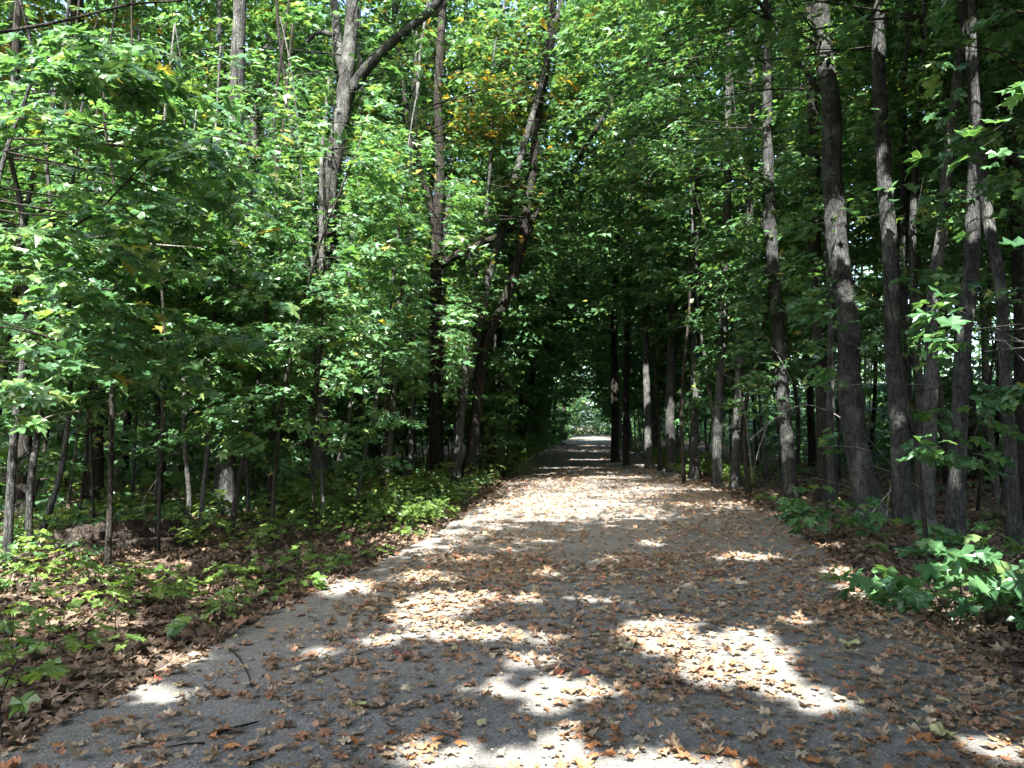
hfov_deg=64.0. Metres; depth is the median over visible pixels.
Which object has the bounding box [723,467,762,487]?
shrub
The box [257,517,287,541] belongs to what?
maple seedling
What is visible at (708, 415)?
forest tree
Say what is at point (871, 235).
forest tree
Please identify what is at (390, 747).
fallen leaf
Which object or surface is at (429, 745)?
fallen leaf
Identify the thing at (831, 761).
fallen leaf
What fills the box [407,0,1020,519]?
maple tree
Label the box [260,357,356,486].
sapling
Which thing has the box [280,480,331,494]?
shrub
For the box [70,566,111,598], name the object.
maple seedling
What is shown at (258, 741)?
fallen leaf
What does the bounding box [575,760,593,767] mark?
fallen leaf
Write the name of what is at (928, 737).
fallen leaf
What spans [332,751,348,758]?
fallen leaf
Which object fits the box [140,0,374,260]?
forest tree
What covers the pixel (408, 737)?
fallen leaf
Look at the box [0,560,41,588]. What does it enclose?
maple seedling
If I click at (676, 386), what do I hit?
sapling
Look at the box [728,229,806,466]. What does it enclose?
sapling
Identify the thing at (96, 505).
maple seedling
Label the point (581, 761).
fallen leaf
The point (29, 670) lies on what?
maple seedling
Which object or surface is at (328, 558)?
maple seedling
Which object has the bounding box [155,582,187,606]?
maple seedling
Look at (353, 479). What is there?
shrub
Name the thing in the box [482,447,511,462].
shrub
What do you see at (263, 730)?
fallen leaf
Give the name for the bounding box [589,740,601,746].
fallen leaf
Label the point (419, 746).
fallen leaf
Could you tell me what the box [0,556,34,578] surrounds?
maple seedling
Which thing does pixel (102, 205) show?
dead branch
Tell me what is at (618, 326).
forest tree
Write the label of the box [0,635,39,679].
maple seedling
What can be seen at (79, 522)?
ground cover
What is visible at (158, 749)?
fallen leaf
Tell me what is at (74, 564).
maple seedling
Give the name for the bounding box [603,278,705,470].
young maple
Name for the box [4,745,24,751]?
fallen leaf
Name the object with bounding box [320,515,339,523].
maple seedling
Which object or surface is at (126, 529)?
fallen log
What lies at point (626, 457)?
maple tree
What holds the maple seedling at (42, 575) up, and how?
on the ground at (984, 502)
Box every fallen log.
[50,518,184,548]
[55,537,191,555]
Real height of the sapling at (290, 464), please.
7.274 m
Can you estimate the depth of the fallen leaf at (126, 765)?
3.57 m
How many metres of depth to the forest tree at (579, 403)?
107.53 m
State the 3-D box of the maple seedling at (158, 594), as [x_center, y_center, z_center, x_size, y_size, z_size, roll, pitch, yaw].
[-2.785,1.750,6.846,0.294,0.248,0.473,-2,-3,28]
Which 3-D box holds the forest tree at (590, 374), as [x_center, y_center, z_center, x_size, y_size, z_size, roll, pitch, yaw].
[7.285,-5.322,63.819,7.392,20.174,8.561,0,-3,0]
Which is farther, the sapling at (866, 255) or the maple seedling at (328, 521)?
the sapling at (866, 255)
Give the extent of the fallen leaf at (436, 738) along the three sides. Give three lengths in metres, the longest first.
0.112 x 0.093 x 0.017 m
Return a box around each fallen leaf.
[0,759,12,767]
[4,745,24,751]
[5,756,25,767]
[10,734,26,745]
[21,744,37,751]
[26,735,46,740]
[30,763,54,767]
[50,741,63,747]
[52,746,66,756]
[68,743,93,759]
[71,740,87,745]
[92,747,112,754]
[114,763,125,767]
[118,742,135,747]
[121,749,137,754]
[123,761,131,767]
[127,734,143,744]
[127,737,149,744]
[130,755,140,764]
[137,762,148,767]
[143,736,158,740]
[145,748,161,752]
[148,741,165,748]
[150,747,170,760]
[150,760,167,766]
[155,733,171,742]
[170,727,189,737]
[172,752,183,760]
[180,747,189,755]
[186,729,201,736]
[201,755,213,762]
[203,728,222,733]
[204,743,219,755]
[206,731,217,738]
[217,723,231,730]
[218,734,238,738]
[223,741,239,749]
[228,727,246,731]
[236,756,255,765]
[238,745,254,751]
[245,735,259,746]
[245,752,255,758]
[247,738,266,744]
[255,727,272,734]
[258,751,275,757]
[269,742,283,751]
[269,763,280,766]
[290,730,307,740]
[305,755,322,766]
[315,735,333,744]
[328,749,348,753]
[330,763,342,767]
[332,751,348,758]
[335,735,351,745]
[336,731,348,735]
[347,699,366,704]
[349,736,363,744]
[349,745,360,750]
[352,758,365,763]
[353,764,376,767]
[366,752,375,758]
[374,745,386,749]
[375,749,397,756]
[382,744,395,748]
[387,729,396,734]
[392,649,409,655]
[392,732,409,742]
[396,747,414,755]
[403,733,416,742]
[409,760,418,765]
[410,749,425,756]
[416,743,428,750]
[421,755,437,762]
[425,740,443,748]
[426,747,433,752]
[430,733,446,741]
[431,741,440,748]
[441,745,457,756]
[447,731,460,737]
[452,737,466,746]
[477,737,486,742]
[495,748,504,754]
[508,759,520,767]
[528,729,534,737]
[539,743,554,746]
[548,751,558,756]
[552,732,571,738]
[552,758,566,767]
[555,754,568,761]
[559,730,574,735]
[572,731,582,738]
[573,753,593,765]
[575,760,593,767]
[579,727,598,736]
[583,733,597,742]
[586,751,601,757]
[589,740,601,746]
[602,748,614,754]
[604,735,623,742]
[606,724,622,734]
[617,746,628,753]
[621,753,634,758]
[627,748,639,754]
[634,734,649,742]
[649,754,662,758]
[658,748,668,754]
[662,732,679,746]
[666,742,684,751]
[672,739,686,750]
[673,748,694,758]
[688,757,699,762]
[690,726,705,733]
[692,746,712,754]
[699,734,712,739]
[700,755,710,760]
[701,740,723,755]
[706,737,720,743]
[717,729,727,738]
[722,746,743,758]
[729,759,745,767]
[739,734,755,741]
[742,731,756,738]
[746,756,761,765]
[755,725,767,736]
[767,744,780,748]
[768,736,784,746]
[788,733,803,742]
[790,724,803,729]
[790,749,809,757]
[792,726,805,737]
[793,738,805,744]
[795,743,804,749]
[805,753,825,763]
[809,746,827,751]
[818,755,842,767]
[829,744,839,747]
[830,731,852,739]
[838,732,849,742]
[838,747,850,754]
[839,638,859,647]
[841,744,853,752]
[852,752,866,757]
[856,735,866,743]
[858,756,871,761]
[870,722,889,734]
[875,734,891,742]
[883,762,894,767]
[896,754,911,758]
[900,762,914,767]
[901,749,916,756]
[903,736,919,744]
[911,750,925,756]
[914,732,922,739]
[923,732,940,743]
[926,750,942,760]
[929,722,955,735]
[932,732,949,739]
[940,763,955,767]
[943,755,954,761]
[948,763,962,767]
[951,738,963,748]
[951,748,971,757]
[952,749,972,758]
[956,740,966,745]
[966,751,992,761]
[974,757,988,764]
[981,741,1001,749]
[985,761,995,767]
[985,761,999,767]
[987,734,1002,740]
[987,748,1010,759]
[999,754,1011,762]
[1005,730,1019,737]
[1011,726,1023,733]
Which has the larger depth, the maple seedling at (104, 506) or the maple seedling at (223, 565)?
the maple seedling at (104, 506)
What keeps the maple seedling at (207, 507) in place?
on the ground at (984, 502)
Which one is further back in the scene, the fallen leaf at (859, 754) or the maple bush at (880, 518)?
the maple bush at (880, 518)
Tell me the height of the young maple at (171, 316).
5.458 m
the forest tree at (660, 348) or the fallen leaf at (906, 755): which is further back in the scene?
the forest tree at (660, 348)
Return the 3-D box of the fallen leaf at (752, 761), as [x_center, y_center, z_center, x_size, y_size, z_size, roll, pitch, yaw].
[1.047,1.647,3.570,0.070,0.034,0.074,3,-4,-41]
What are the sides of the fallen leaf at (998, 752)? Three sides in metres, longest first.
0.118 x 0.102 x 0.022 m
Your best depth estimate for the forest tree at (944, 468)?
19.61 m
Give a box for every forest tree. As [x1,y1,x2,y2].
[0,0,106,230]
[0,0,125,199]
[0,0,136,149]
[0,0,262,302]
[0,3,124,241]
[0,12,102,250]
[0,17,92,227]
[1,4,159,152]
[2,0,195,470]
[2,12,117,323]
[12,89,120,262]
[25,13,46,48]
[34,3,226,103]
[38,5,211,481]
[47,0,309,470]
[65,1,184,259]
[84,0,196,465]
[86,0,380,240]
[104,0,216,450]
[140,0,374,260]
[150,1,267,147]
[206,0,334,428]
[206,0,454,470]
[208,0,518,485]
[227,0,417,322]
[243,0,489,474]
[251,2,382,249]
[259,14,466,458]
[295,0,549,480]
[326,0,393,170]
[330,1,453,406]
[334,0,432,457]
[336,0,525,399]
[343,8,476,458]
[344,0,637,486]
[352,0,616,461]
[355,0,651,461]
[391,10,496,342]
[404,0,710,484]
[407,15,602,425]
[413,14,543,366]
[413,158,477,453]
[442,0,679,474]
[443,139,550,416]
[451,7,631,417]
[470,5,593,452]
[471,138,580,442]
[493,44,625,434]
[512,128,590,369]
[513,0,818,484]
[513,152,586,417]
[516,251,596,415]
[549,28,757,425]
[551,410,575,422]
[556,398,590,415]
[558,85,668,447]
[558,391,588,418]
[559,376,587,418]
[561,125,643,438]
[563,12,721,418]
[565,360,581,418]
[566,112,633,442]
[567,374,591,428]
[568,271,633,441]
[569,74,667,453]
[578,373,637,419]
[580,214,630,439]
[583,134,660,394]
[583,244,642,439]
[586,252,665,420]
[588,6,777,459]
[588,287,642,441]
[591,269,650,440]
[601,66,734,395]
[604,12,796,464]
[609,3,926,472]
[635,80,765,457]
[637,189,706,446]
[678,0,880,467]
[679,0,1023,218]
[686,60,824,437]
[688,1,898,479]
[703,112,822,397]
[703,131,755,441]
[705,5,906,466]
[721,2,929,298]
[732,62,853,429]
[742,1,880,347]
[743,0,871,281]
[748,0,1022,484]
[756,2,1020,467]
[779,24,945,449]
[796,0,1021,478]
[803,3,1020,500]
[821,88,911,348]
[822,0,1023,55]
[823,91,882,360]
[834,2,963,470]
[835,86,884,425]
[843,89,986,383]
[851,15,1014,461]
[855,9,1023,270]
[856,53,1011,341]
[857,1,1020,483]
[869,7,1022,262]
[908,5,1011,446]
[927,2,1023,274]
[972,99,1013,334]
[978,5,1023,144]
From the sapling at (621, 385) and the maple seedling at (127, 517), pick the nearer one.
the maple seedling at (127, 517)
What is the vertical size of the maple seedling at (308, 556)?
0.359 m
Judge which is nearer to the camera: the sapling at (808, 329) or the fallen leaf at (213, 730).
the fallen leaf at (213, 730)
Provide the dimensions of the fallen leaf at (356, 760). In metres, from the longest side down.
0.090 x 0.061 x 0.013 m
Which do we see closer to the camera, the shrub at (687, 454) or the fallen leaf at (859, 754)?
the fallen leaf at (859, 754)
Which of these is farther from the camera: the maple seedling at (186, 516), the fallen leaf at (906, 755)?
the maple seedling at (186, 516)
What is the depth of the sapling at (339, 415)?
20.23 m
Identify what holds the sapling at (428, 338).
on the ground at (984, 502)
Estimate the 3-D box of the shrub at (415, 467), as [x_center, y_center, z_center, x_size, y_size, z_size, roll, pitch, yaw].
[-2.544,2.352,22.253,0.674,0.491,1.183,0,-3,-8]
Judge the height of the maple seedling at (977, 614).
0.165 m
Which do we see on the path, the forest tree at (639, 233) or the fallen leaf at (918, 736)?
the fallen leaf at (918, 736)
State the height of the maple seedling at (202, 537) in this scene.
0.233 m
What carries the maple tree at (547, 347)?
on the ground at (984, 502)
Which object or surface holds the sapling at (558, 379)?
on the ground at (984, 502)
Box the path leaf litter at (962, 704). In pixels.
[0,444,1023,767]
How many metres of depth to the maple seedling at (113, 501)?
12.37 m
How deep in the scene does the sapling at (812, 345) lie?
15.35 m
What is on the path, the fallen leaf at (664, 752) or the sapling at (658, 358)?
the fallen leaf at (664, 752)
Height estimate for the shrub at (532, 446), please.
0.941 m
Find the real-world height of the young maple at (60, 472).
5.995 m
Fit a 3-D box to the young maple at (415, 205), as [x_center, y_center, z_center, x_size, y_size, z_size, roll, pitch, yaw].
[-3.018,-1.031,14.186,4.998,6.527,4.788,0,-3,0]
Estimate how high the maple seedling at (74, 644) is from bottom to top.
0.382 m
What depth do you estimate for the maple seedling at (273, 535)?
9.32 m
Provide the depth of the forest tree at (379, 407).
33.19 m
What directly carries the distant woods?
on the ground at (984, 502)
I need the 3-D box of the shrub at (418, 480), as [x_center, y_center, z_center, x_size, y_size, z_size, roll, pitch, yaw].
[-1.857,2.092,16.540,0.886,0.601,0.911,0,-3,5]
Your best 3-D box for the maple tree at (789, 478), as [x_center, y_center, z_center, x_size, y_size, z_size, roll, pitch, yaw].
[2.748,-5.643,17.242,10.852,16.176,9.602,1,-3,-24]
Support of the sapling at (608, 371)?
on the ground at (984, 502)
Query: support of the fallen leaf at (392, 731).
on the path
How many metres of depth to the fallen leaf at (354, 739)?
3.82 m
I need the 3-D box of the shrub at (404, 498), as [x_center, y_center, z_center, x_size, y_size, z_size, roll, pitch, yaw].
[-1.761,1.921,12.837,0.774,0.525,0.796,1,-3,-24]
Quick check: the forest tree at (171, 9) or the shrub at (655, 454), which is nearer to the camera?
the forest tree at (171, 9)
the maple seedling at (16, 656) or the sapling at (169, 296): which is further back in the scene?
the sapling at (169, 296)
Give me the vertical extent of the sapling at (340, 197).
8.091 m
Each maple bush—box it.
[754,493,834,518]
[776,484,894,540]
[820,562,967,614]
[824,522,1023,623]
[889,516,988,559]
[913,562,1023,632]
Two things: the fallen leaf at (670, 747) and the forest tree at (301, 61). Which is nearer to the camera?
the fallen leaf at (670, 747)
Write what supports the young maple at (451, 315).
on the ground at (984, 502)
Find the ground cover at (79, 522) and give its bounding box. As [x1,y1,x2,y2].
[0,449,1002,591]
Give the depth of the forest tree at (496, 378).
23.39 m
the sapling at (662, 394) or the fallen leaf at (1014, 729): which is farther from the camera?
the sapling at (662, 394)
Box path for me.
[0,434,1023,767]
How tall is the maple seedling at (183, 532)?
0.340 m
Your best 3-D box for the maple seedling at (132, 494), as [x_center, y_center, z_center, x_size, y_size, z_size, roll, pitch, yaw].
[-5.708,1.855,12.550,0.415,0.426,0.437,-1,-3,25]
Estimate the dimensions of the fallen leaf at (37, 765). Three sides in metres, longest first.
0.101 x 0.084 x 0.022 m
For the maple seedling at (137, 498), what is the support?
on the ground at (984, 502)
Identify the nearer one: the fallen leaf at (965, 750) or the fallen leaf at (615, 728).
the fallen leaf at (965, 750)
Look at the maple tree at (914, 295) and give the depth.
14.11 m
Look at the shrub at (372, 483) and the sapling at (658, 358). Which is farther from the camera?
the sapling at (658, 358)
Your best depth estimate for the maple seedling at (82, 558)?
8.12 m
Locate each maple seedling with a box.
[0,508,25,525]
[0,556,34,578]
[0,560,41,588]
[0,577,14,584]
[0,596,29,619]
[0,620,17,646]
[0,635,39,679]
[0,637,57,667]
[0,645,72,740]
[0,666,45,690]
[1,606,48,648]
[3,605,53,648]
[10,542,38,563]
[13,528,53,557]
[14,512,36,528]
[14,539,58,565]
[17,568,48,594]
[20,626,94,687]
[23,607,66,642]
[28,581,69,610]
[29,587,59,606]
[29,592,84,637]
[30,557,66,580]
[33,507,69,529]
[35,540,67,570]
[47,524,61,531]
[47,548,100,590]
[50,570,77,588]
[53,505,74,517]
[54,561,80,582]
[57,506,76,523]
[62,508,85,526]
[62,618,115,652]
[66,547,89,559]
[67,614,107,655]
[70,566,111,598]
[77,577,114,612]
[81,495,106,513]
[81,564,116,586]
[85,580,130,620]
[87,560,127,588]
[94,597,141,638]
[96,501,124,513]
[101,579,135,599]
[104,498,125,506]
[104,515,130,521]
[106,566,153,598]
[107,634,145,661]
[112,590,147,608]
[115,562,142,587]
[123,510,148,520]
[124,492,154,504]
[124,501,148,512]
[124,583,154,602]
[130,497,150,511]
[131,493,155,504]
[133,560,164,586]
[144,582,177,595]
[149,563,188,583]
[149,576,204,597]
[150,506,173,519]
[150,578,193,613]
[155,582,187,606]
[163,606,220,642]
[166,511,190,524]
[168,504,186,513]
[168,524,194,545]
[173,508,195,531]
[174,577,197,588]
[176,527,202,550]
[185,533,224,544]
[191,578,235,619]
[195,505,212,511]
[196,511,226,537]
[196,515,233,549]
[199,600,243,641]
[202,568,226,594]
[203,532,224,541]
[204,600,238,611]
[205,489,227,508]
[207,562,249,593]
[210,499,231,513]
[212,502,245,511]
[212,564,244,587]
[213,579,253,618]
[214,564,251,581]
[219,536,243,547]
[220,587,244,601]
[225,529,241,534]
[229,521,244,529]
[234,582,257,601]
[236,512,254,521]
[240,511,262,528]
[240,561,265,578]
[242,527,267,551]
[244,498,269,517]
[245,538,271,549]
[248,527,280,554]
[249,554,272,577]
[250,491,265,509]
[251,556,276,583]
[252,571,280,583]
[253,510,267,523]
[254,501,280,513]
[256,524,286,549]
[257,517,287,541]
[257,582,287,601]
[266,526,288,549]
[274,549,301,574]
[275,511,298,532]
[276,549,314,577]
[276,571,329,588]
[277,569,296,585]
[282,506,304,518]
[282,549,315,574]
[291,541,314,560]
[293,510,312,525]
[295,520,321,539]
[305,564,330,575]
[306,517,332,536]
[307,554,339,570]
[315,525,333,532]
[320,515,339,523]
[322,552,349,567]
[322,564,340,572]
[325,505,349,522]
[328,550,352,572]
[331,525,366,553]
[344,520,367,531]
[357,543,385,558]
[360,543,395,554]
[390,524,411,538]
[397,505,426,530]
[399,529,426,536]
[403,517,427,524]
[423,515,439,524]
[861,542,887,551]
[877,529,896,538]
[965,612,982,621]
[1001,541,1023,554]
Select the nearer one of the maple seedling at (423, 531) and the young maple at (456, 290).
the maple seedling at (423, 531)
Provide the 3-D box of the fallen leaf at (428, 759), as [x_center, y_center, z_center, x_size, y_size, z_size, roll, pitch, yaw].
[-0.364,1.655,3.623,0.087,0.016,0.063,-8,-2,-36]
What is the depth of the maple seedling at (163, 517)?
11.08 m
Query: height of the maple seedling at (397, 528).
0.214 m
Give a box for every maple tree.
[0,0,169,514]
[0,0,212,508]
[0,0,249,492]
[29,0,291,484]
[49,0,392,511]
[124,0,521,490]
[133,0,407,467]
[166,0,412,475]
[280,0,627,477]
[335,0,530,475]
[395,0,938,498]
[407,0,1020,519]
[419,0,627,480]
[421,0,732,482]
[478,0,1023,537]
[501,0,1023,526]
[507,1,621,457]
[523,32,723,461]
[538,0,803,478]
[542,0,741,465]
[554,23,738,468]
[564,1,778,472]
[607,0,857,487]
[618,141,798,435]
[622,0,1018,501]
[641,0,905,490]
[680,0,1017,507]
[752,0,1023,506]
[756,0,1023,507]
[797,0,1023,529]
[825,0,1023,523]
[867,0,1023,550]
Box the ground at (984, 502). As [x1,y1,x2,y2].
[0,428,1023,739]
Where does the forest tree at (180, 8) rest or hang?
on the ground at (984, 502)
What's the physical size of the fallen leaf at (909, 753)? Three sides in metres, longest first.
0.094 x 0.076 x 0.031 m
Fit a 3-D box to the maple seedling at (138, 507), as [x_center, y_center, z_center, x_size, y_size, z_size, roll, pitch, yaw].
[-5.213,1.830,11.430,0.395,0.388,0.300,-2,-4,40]
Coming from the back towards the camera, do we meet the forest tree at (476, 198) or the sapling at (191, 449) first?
the forest tree at (476, 198)
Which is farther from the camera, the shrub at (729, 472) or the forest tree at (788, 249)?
the forest tree at (788, 249)
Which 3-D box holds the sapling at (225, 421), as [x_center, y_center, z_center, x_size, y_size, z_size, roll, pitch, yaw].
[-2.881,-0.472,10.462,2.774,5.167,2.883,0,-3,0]
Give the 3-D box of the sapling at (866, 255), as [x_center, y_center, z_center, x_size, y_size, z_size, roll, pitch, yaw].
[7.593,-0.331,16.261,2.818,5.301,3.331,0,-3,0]
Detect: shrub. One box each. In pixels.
[42,472,81,503]
[76,474,120,496]
[94,483,142,506]
[126,473,171,496]
[173,470,212,496]
[199,479,245,500]
[206,484,256,504]
[210,464,257,486]
[259,475,339,511]
[276,476,327,501]
[276,493,318,513]
[277,469,343,498]
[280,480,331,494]
[287,504,339,532]
[292,473,332,483]
[315,491,377,520]
[329,482,367,510]
[335,501,401,528]
[336,468,379,491]
[337,490,391,511]
[345,478,404,511]
[346,467,379,480]
[347,492,391,514]
[353,474,400,493]
[360,499,449,533]
[369,471,424,501]
[369,483,403,502]
[375,490,421,515]
[377,491,422,518]
[381,480,449,515]
[386,461,455,487]
[390,466,406,476]
[400,474,442,494]
[404,482,439,494]
[406,461,425,476]
[407,451,426,467]
[409,494,446,516]
[411,468,464,497]
[413,474,452,499]
[414,455,449,469]
[414,482,448,499]
[421,496,460,522]
[423,473,465,491]
[442,478,481,504]
[462,463,505,483]
[476,446,517,473]
[480,469,504,485]
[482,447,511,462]
[485,456,505,471]
[491,453,532,471]
[494,458,530,475]
[496,437,539,464]
[496,444,544,461]
[497,452,526,470]
[629,442,644,452]
[632,437,644,444]
[652,458,665,466]
[653,446,665,459]
[653,448,689,464]
[666,463,688,474]
[679,455,711,474]
[686,458,711,475]
[688,448,726,468]
[699,450,730,468]
[699,453,729,471]
[699,462,710,476]
[720,464,757,487]
[722,464,755,480]
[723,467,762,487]
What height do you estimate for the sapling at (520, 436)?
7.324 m
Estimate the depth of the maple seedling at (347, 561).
8.37 m
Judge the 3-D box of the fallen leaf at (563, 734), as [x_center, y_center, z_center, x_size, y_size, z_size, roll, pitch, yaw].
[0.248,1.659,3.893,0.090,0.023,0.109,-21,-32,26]
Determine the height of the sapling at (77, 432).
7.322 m
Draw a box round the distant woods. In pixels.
[0,1,1013,509]
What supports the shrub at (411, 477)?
on the ground at (984, 502)
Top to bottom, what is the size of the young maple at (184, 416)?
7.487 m
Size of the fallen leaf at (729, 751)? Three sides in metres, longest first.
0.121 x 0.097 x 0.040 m
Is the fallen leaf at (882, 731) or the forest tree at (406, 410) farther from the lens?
the forest tree at (406, 410)
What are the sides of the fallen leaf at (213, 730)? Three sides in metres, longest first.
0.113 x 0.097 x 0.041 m
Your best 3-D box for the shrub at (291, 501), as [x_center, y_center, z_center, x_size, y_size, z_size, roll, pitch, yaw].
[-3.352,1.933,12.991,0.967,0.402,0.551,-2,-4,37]
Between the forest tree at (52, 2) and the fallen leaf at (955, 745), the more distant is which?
the forest tree at (52, 2)
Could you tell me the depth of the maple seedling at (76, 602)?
5.72 m
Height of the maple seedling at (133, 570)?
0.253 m
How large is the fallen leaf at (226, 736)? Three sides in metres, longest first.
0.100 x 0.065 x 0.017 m
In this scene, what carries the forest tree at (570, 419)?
on the ground at (984, 502)
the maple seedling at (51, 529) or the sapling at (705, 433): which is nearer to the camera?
the maple seedling at (51, 529)
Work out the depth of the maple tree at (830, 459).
14.94 m
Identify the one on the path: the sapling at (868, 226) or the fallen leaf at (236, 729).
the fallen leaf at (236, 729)
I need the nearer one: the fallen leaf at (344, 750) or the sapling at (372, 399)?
the fallen leaf at (344, 750)
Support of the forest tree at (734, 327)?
on the ground at (984, 502)
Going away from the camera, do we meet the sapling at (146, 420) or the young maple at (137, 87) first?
the young maple at (137, 87)
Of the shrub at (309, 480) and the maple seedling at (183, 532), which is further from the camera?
the shrub at (309, 480)
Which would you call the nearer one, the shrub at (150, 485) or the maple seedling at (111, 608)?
the maple seedling at (111, 608)
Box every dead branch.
[0,0,184,33]
[17,160,146,247]
[135,478,157,517]
[150,243,200,247]
[511,454,534,473]
[742,397,751,479]
[750,404,890,479]
[752,320,790,379]
[864,490,891,521]
[885,485,890,525]
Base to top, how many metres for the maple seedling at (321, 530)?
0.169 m
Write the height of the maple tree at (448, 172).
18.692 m
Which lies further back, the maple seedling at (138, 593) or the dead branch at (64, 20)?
the maple seedling at (138, 593)
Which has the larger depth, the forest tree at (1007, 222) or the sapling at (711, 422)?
the sapling at (711, 422)
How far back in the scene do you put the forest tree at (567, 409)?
86.65 m
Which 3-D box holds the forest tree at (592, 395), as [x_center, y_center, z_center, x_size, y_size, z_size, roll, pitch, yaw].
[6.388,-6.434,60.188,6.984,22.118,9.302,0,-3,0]
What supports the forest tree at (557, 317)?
on the ground at (984, 502)
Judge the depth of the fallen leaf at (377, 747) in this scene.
3.74 m
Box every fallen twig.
[167,742,204,747]
[216,721,257,734]
[227,646,252,687]
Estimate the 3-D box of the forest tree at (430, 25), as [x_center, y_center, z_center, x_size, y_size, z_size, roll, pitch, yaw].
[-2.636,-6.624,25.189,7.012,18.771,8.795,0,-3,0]
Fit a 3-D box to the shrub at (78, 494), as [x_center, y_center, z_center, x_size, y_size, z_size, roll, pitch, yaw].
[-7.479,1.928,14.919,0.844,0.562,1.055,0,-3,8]
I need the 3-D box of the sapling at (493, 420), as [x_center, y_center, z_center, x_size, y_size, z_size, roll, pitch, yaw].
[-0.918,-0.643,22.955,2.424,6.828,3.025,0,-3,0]
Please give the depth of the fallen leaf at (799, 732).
3.91 m
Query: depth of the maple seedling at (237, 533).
10.33 m
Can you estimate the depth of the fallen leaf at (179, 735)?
3.89 m
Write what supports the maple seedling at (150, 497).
on the ground at (984, 502)
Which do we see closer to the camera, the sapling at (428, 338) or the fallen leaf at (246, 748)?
the fallen leaf at (246, 748)
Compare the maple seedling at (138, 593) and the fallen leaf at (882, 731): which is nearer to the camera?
the fallen leaf at (882, 731)
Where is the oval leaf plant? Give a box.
[164,616,186,642]
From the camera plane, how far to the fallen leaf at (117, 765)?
3.54 m
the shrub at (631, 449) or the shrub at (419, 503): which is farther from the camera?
the shrub at (631, 449)
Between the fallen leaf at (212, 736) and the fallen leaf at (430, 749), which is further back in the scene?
the fallen leaf at (212, 736)
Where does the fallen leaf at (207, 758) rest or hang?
on the path
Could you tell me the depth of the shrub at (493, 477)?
20.09 m
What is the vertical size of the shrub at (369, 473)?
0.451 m
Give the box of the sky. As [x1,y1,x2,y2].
[0,0,1013,427]
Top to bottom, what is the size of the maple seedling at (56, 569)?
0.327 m
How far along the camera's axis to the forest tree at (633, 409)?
68.94 m
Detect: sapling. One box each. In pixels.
[0,0,119,527]
[0,0,197,522]
[11,142,207,518]
[22,16,130,506]
[44,0,283,551]
[54,348,193,505]
[64,110,201,503]
[77,302,153,490]
[79,110,252,506]
[105,387,192,471]
[123,27,267,513]
[137,137,390,541]
[145,348,270,445]
[149,16,313,523]
[181,240,264,483]
[188,77,312,503]
[190,113,329,497]
[191,127,304,494]
[197,0,460,530]
[207,16,417,527]
[223,149,313,486]
[246,159,376,486]
[253,353,368,474]
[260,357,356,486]
[287,82,476,514]
[293,228,369,461]
[300,372,400,448]
[310,213,427,480]
[334,350,442,466]
[353,245,482,475]
[365,350,452,474]
[376,295,454,465]
[383,268,447,447]
[394,269,455,461]
[397,215,504,475]
[416,210,472,444]
[420,254,515,425]
[422,304,517,437]
[438,244,521,479]
[440,253,516,475]
[454,274,528,441]
[457,261,573,477]
[473,366,540,459]
[523,371,557,433]
[529,330,582,439]
[545,393,561,433]
[548,353,564,396]
[587,360,608,419]
[594,293,643,431]
[594,336,665,441]
[598,342,640,448]
[600,335,636,432]
[602,329,634,448]
[602,381,621,436]
[603,294,658,434]
[603,353,642,437]
[604,326,643,448]
[608,343,665,442]
[610,309,663,415]
[610,323,665,441]
[625,264,713,438]
[630,292,727,445]
[630,301,682,454]
[630,316,703,431]
[630,340,689,436]
[638,360,665,443]
[649,277,716,453]
[650,351,703,440]
[651,204,765,441]
[652,198,806,489]
[653,238,713,438]
[654,315,701,449]
[658,313,727,462]
[678,192,795,478]
[678,385,712,451]
[685,166,811,475]
[690,253,744,454]
[704,288,809,465]
[704,391,712,451]
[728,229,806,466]
[774,134,953,381]
[774,242,877,471]
[780,139,955,445]
[789,114,937,494]
[792,158,1013,503]
[823,233,985,464]
[841,27,1023,386]
[864,50,1022,505]
[900,158,1023,509]
[911,130,1023,380]
[917,82,1023,472]
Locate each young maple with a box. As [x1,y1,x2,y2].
[0,0,294,466]
[0,0,300,512]
[0,23,380,519]
[0,68,214,567]
[0,68,301,534]
[0,72,276,552]
[0,93,362,563]
[9,10,360,505]
[27,0,366,495]
[70,44,393,524]
[79,0,457,511]
[88,23,416,533]
[185,158,472,503]
[195,77,497,495]
[281,138,494,493]
[335,130,507,488]
[425,233,575,466]
[470,259,609,451]
[540,302,622,444]
[549,368,593,444]
[558,387,592,436]
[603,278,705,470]
[630,226,753,483]
[690,216,834,494]
[804,261,1023,563]
[896,0,1023,467]
[932,13,1023,360]
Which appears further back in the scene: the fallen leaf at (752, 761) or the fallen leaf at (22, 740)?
the fallen leaf at (22, 740)
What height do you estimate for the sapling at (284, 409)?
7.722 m
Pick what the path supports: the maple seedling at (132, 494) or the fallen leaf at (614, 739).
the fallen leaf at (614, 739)
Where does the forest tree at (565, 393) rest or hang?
on the ground at (984, 502)
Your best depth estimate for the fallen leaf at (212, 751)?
3.69 m
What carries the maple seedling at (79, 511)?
on the ground at (984, 502)
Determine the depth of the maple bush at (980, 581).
5.92 m
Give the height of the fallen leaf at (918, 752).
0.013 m
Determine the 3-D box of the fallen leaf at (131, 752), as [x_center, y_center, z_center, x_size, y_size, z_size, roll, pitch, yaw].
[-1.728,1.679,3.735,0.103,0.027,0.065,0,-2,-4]
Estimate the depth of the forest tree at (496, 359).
20.88 m
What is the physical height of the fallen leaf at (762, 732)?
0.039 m
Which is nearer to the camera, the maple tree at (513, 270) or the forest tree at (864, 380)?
the maple tree at (513, 270)
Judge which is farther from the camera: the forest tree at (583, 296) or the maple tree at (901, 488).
the forest tree at (583, 296)
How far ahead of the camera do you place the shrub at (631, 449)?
42.28 m

